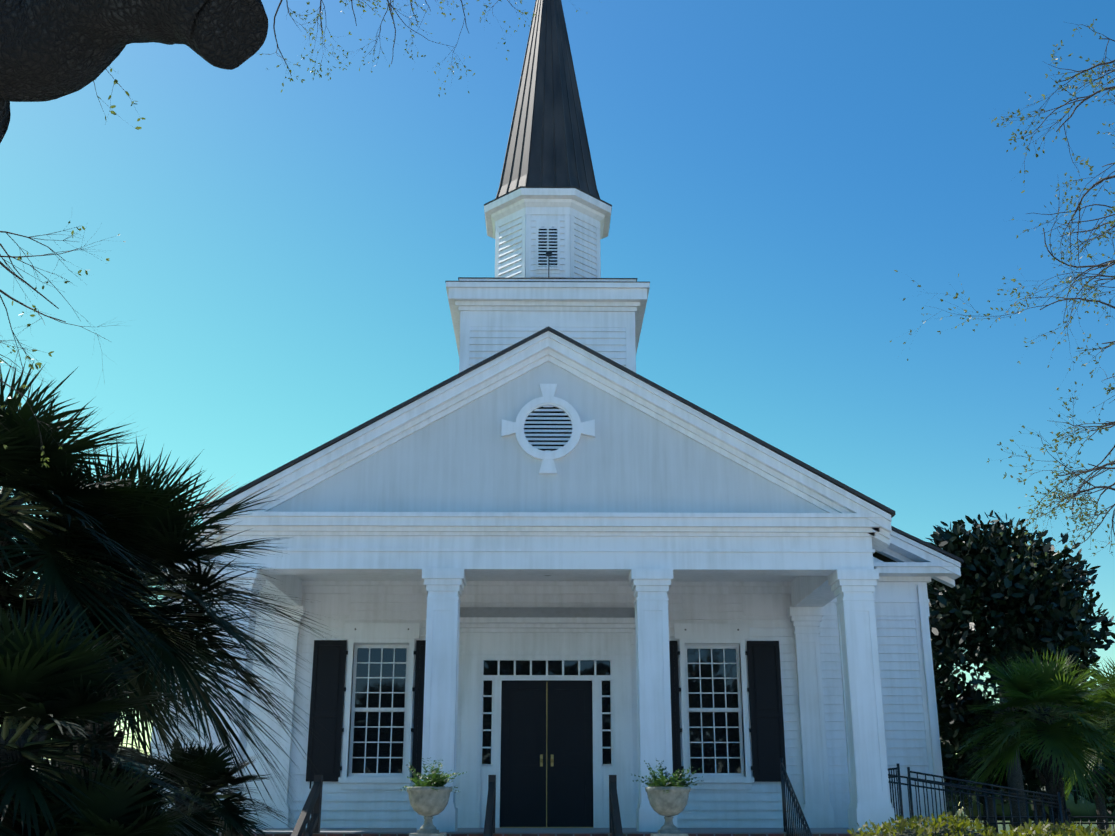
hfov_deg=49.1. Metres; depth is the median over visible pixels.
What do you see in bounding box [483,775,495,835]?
step handrail
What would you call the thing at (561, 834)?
porch steps
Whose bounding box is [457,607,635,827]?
door surround
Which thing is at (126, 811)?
palm
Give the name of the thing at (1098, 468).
tree
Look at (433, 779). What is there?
urn plant
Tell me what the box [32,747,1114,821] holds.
treeline
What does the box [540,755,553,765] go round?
door knobs
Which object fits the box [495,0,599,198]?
steeple spire
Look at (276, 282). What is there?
sky
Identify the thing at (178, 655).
palm
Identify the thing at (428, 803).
urn
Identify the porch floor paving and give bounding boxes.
[220,828,881,832]
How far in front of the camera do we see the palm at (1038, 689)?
18.39 m
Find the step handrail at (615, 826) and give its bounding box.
[609,775,622,835]
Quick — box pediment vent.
[501,384,594,473]
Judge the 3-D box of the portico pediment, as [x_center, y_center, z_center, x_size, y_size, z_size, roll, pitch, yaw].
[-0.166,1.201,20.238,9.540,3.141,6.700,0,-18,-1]
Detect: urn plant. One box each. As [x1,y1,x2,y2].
[400,757,466,792]
[631,758,702,792]
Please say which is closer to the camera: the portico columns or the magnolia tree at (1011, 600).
the portico columns
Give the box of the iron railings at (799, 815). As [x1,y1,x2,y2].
[780,758,1068,835]
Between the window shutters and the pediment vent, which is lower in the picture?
the window shutters
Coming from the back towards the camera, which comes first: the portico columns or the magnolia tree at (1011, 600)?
the magnolia tree at (1011, 600)
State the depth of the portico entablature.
16.79 m
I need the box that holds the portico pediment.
[199,326,895,551]
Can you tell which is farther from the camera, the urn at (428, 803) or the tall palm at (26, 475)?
the urn at (428, 803)
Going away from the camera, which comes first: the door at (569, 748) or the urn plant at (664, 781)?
the urn plant at (664, 781)
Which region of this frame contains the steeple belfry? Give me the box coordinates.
[484,186,611,277]
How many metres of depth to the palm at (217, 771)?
10.29 m
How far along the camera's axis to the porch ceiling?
20.00 m
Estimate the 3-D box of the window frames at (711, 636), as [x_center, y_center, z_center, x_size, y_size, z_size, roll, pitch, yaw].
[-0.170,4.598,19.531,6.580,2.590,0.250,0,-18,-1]
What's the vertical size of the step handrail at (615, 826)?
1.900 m
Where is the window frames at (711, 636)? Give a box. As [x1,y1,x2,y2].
[338,623,753,789]
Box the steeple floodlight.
[546,251,551,277]
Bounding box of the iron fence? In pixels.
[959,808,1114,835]
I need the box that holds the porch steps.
[210,833,883,835]
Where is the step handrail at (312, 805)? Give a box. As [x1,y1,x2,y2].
[291,775,322,835]
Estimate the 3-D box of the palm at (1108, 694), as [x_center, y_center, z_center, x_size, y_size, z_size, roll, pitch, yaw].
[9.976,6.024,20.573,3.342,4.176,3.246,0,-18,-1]
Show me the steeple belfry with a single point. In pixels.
(527, 227)
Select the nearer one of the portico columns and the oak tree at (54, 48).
the oak tree at (54, 48)
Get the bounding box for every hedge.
[847,808,1001,835]
[993,818,1114,835]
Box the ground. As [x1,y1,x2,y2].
[954,810,1114,835]
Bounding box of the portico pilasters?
[257,606,834,827]
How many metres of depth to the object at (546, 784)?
19.07 m
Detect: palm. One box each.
[0,359,208,729]
[0,437,337,818]
[0,589,231,835]
[0,756,220,835]
[5,569,228,777]
[132,733,294,835]
[948,646,1114,833]
[1052,659,1114,799]
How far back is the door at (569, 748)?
19.36 m
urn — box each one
[406,787,451,835]
[645,787,690,835]
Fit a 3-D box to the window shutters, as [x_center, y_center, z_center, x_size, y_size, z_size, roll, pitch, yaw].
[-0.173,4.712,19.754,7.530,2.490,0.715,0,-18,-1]
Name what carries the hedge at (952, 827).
on the ground
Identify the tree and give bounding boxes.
[0,0,601,467]
[890,19,1114,575]
[926,510,1114,835]
[937,676,1104,833]
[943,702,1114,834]
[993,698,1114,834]
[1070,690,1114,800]
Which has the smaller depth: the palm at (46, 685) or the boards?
the palm at (46, 685)
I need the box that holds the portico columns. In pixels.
[207,568,895,831]
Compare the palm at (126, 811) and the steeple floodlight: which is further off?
the steeple floodlight
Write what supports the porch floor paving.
on the porch steps
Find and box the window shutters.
[306,628,785,788]
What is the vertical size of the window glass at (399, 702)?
1.950 m
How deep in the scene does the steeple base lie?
22.88 m
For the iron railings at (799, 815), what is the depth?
16.65 m
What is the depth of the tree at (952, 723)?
28.46 m
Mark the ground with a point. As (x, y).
(1000, 826)
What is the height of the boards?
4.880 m
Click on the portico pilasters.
(818, 810)
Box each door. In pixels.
[482,660,610,826]
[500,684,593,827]
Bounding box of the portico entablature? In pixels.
[211,511,883,606]
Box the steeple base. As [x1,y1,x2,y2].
[445,277,649,372]
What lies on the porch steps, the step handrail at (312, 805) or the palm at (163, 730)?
the step handrail at (312, 805)
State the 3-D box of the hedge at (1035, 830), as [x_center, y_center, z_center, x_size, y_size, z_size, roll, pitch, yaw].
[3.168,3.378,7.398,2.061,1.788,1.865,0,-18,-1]
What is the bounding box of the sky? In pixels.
[0,0,1114,809]
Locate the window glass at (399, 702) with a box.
[352,648,740,772]
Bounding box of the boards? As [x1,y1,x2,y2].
[150,585,942,815]
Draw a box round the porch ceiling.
[297,575,796,593]
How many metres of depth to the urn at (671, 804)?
13.01 m

